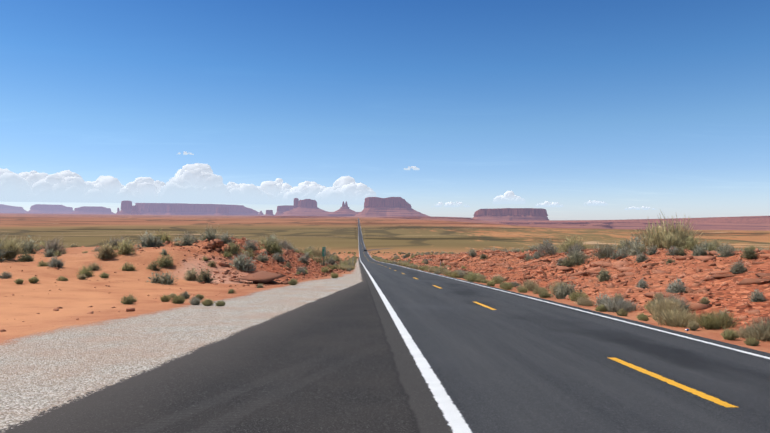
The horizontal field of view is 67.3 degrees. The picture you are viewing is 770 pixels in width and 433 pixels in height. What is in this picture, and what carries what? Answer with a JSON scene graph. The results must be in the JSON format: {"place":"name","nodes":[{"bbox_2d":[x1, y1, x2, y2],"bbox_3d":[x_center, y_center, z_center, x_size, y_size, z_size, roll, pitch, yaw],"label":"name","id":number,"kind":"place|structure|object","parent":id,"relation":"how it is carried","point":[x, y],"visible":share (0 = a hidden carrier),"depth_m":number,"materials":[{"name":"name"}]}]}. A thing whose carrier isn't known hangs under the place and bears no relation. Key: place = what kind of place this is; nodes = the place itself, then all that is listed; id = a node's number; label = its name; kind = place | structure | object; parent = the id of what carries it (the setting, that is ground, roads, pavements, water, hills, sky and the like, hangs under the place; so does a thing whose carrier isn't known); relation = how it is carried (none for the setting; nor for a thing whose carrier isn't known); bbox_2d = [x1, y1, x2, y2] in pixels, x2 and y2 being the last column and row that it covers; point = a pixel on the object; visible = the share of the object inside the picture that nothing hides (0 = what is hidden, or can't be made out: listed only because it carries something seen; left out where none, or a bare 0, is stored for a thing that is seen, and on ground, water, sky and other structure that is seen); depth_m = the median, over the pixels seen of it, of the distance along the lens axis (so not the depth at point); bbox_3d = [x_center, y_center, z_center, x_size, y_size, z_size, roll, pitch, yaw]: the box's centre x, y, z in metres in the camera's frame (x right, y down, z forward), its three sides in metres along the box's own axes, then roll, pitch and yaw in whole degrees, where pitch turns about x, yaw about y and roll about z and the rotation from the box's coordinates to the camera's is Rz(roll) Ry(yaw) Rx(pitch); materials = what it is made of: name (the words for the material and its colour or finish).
{"place":"outdoors","nodes":[
{"label":"outdoors","id":0,"kind":"place"},
{"bbox_2d":[0,168,30,200],"bbox_3d":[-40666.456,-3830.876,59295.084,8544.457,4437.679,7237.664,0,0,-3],"label":"cloud","id":1,"kind":"structure","parent":0,"point":[14,186],"depth_m":58437.41,"materials":[{"name":"white"}]},
{"bbox_2d":[0,170,68,202],"bbox_3d":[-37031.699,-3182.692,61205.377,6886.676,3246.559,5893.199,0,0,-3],"label":"cloud","id":2,"kind":"structure","parent":0,"point":[31,178],"depth_m":59606.93,"materials":[{"name":"white"}]},
{"bbox_2d":[30,170,104,202],"bbox_3d":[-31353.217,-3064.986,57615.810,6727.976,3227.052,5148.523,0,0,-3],"label":"cloud","id":3,"kind":"structure","parent":0,"point":[66,186],"depth_m":55755.78,"materials":[{"name":"white"}]},
{"bbox_2d":[85,176,128,202],"bbox_3d":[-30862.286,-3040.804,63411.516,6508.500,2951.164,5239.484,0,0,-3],"label":"cloud","id":4,"kind":"structure","parent":0,"point":[109,187],"depth_m":62174.03,"materials":[{"name":"white"}]},
{"bbox_2d":[110,177,165,202],"bbox_3d":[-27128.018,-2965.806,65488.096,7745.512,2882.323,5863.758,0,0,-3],"label":"cloud","id":5,"kind":"structure","parent":0,"point":[143,190],"depth_m":63587.62,"materials":[{"name":"white"}]},
{"bbox_2d":[158,163,230,202],"bbox_3d":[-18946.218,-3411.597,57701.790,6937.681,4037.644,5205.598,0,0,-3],"label":"cloud","id":6,"kind":"structure","parent":0,"point":[196,183],"depth_m":56071.41,"materials":[{"name":"white"}]},
{"bbox_2d":[225,182,267,203],"bbox_3d":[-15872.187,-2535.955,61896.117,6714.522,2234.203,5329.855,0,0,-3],"label":"cloud","id":7,"kind":"structure","parent":0,"point":[243,193],"depth_m":60076.06,"materials":[{"name":"white"}]},
{"bbox_2d":[257,178,291,203],"bbox_3d":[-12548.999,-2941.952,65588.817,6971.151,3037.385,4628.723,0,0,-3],"label":"cloud","id":8,"kind":"structure","parent":0,"point":[276,190],"depth_m":64000.36,"materials":[{"name":"white"}]},
{"bbox_2d":[282,181,326,203],"bbox_3d":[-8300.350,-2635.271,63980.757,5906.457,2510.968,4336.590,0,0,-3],"label":"cloud","id":9,"kind":"structure","parent":0,"point":[306,190],"depth_m":62340.83,"materials":[{"name":"white"}]},
{"bbox_2d":[314,176,375,204],"bbox_3d":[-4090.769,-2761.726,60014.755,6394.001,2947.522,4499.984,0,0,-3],"label":"cloud","id":10,"kind":"structure","parent":0,"point":[349,189],"depth_m":58323.57,"materials":[{"name":"white"}]},
{"bbox_2d":[0,213,769,432],"bbox_3d":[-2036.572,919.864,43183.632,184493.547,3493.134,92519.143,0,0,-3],"label":"ground","id":11,"kind":"structure","parent":0,"point":[325,354],"depth_m":15.43,"materials":[{"name":"orange sand"}]},
{"bbox_2d":[0,204,114,213],"bbox_3d":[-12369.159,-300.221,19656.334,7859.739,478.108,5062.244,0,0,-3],"label":"mesa","id":12,"kind":"structure","parent":11,"relation":"on","point":[41,208],"depth_m":19366.54,"materials":[{"name":"purple stone"}]},
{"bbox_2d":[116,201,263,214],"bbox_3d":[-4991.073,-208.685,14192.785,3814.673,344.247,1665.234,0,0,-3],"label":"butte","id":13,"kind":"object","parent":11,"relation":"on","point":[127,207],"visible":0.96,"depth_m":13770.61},
{"bbox_2d":[135,203,259,214],"bbox_3d":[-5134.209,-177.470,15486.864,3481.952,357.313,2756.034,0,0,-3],"label":"mesa","id":14,"kind":"structure","parent":11,"relation":"on","point":[182,209],"depth_m":15253.29,"materials":[{"name":"purple stone"}]},
{"bbox_2d":[265,210,274,215],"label":"butte","id":15,"kind":"object","parent":11,"relation":"on","point":[269,212],"visible":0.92,"depth_m":12880.22,"materials":[{"name":"purple stone"}]},
{"bbox_2d":[275,198,358,215],"bbox_3d":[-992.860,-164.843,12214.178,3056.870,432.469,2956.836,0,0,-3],"label":"butte","id":16,"kind":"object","parent":11,"relation":"on","point":[306,207],"visible":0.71,"depth_m":11798.29,"materials":[{"name":"purple stone"}]},
{"bbox_2d":[322,247,325,265],"bbox_3d":[-6.801,4.517,64.429,0.375,2.208,0.052,0,0,-7],"label":"road sign","id":17,"kind":"object","parent":11,"relation":"on","point":[323,251],"visible":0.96,"depth_m":64.41,"materials":[{"name":"silver metal"}]},
{"bbox_2d":[329,201,357,213],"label":"butte spires","id":18,"kind":"object","parent":11,"relation":"on","point":[344,209],"visible":0.98,"depth_m":10862.72,"materials":[{"name":"stone"}]},
{"bbox_2d":[255,216,505,223],"bbox_3d":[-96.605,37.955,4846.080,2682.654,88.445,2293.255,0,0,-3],"label":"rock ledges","id":19,"kind":"object","parent":11,"relation":"on","point":[462,219],"visible":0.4,"depth_m":5423.87,"materials":[{"name":"brown stone"}]},
{"bbox_2d":[0,210,769,345],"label":"bushes","id":20,"kind":"object","parent":11,"relation":"on","point":[671,311],"visible":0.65,"depth_m":38.35,"materials":[{"name":"green plant"}]},
{"bbox_2d":[0,237,769,332],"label":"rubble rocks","id":21,"kind":"object","parent":11,"relation":"on","point":[265,278],"visible":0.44,"depth_m":36.91,"materials":[{"name":"orange stone"}]},
{"bbox_2d":[355,197,430,216],"bbox_3d":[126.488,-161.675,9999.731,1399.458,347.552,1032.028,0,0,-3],"label":"butte","id":22,"kind":"object","parent":11,"relation":"on","point":[387,207],"visible":0.98,"depth_m":9784.71,"materials":[{"name":"purple stone"}]},
{"bbox_2d":[472,208,548,221],"bbox_3d":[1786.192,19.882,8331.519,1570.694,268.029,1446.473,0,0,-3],"label":"mesa","id":23,"kind":"structure","parent":11,"relation":"on","point":[512,214],"depth_m":7791.87,"materials":[{"name":"stone"}]},
{"bbox_2d":[0,0,769,219],"label":"sky","id":24,"kind":"structure","parent":0,"point":[663,105],"materials":[{"name":"blue"}]},
{"bbox_2d":[404,166,419,169],"bbox_3d":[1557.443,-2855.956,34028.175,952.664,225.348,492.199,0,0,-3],"label":"cloud","id":25,"kind":"structure","parent":0,"point":[413,168],"depth_m":33903.68,"materials":[{"name":"white"}]},
{"bbox_2d":[431,202,469,206],"bbox_3d":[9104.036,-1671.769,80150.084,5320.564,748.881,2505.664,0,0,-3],"label":"cloud","id":26,"kind":"structure","parent":0,"point":[447,204],"depth_m":79808.34,"materials":[{"name":"white"}]},
{"bbox_2d":[492,191,525,203],"bbox_3d":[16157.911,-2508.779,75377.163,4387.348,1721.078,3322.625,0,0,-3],"label":"cloud","id":27,"kind":"structure","parent":0,"point":[509,197],"depth_m":74418.89,"materials":[{"name":"white"}]},
{"bbox_2d":[535,201,562,206],"bbox_3d":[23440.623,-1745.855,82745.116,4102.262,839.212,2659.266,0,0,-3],"label":"cloud","id":28,"kind":"structure","parent":0,"point":[549,204],"depth_m":82063.71,"materials":[{"name":"white"}]},
{"bbox_2d":[358,218,769,432],"bbox_3d":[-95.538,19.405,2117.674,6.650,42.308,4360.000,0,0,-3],"label":"road","id":29,"kind":"structure","parent":0,"point":[513,363],"depth_m":9.63,"materials":[{"name":"grey asphalt"}]},
{"bbox_2d":[358,238,471,432],"bbox_3d":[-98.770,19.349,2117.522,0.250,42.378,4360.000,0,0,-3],"label":"white road line","id":30,"kind":"object","parent":29,"relation":"on","point":[452,415],"visible":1,"depth_m":8.52,"materials":[{"name":"paint"}]},
{"bbox_2d":[361,243,736,406],"bbox_3d":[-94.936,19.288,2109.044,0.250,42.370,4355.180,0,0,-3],"label":"yellow road line","id":31,"kind":"object","parent":29,"relation":"on","point":[691,390],"visible":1,"depth_m":8.40,"materials":[{"name":"paint"}]},
{"bbox_2d":[359,220,769,358],"bbox_3d":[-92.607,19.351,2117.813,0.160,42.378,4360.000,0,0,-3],"label":"white road line","id":32,"kind":"object","parent":29,"relation":"on","point":[626,322],"visible":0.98,"depth_m":14.70,"materials":[{"name":"paint"}]},
{"bbox_2d":[584,200,607,205],"bbox_3d":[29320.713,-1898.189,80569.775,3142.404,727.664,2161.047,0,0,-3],"label":"cloud","id":33,"kind":"structure","parent":0,"point":[593,203],"depth_m":80304.52,"materials":[{"name":"white"}]},
{"bbox_2d":[493,216,769,230],"bbox_3d":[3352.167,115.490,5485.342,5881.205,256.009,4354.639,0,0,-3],"label":"ridge hill","id":34,"kind":"structure","parent":0,"point":[740,223],"depth_m":5111.35,"materials":[{"name":"stone"}]},
{"bbox_2d":[624,206,657,209],"bbox_3d":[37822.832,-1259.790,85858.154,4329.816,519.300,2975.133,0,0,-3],"label":"cloud","id":35,"kind":"structure","parent":0,"point":[638,208],"depth_m":85547.59,"materials":[{"name":"white"}]}
]}

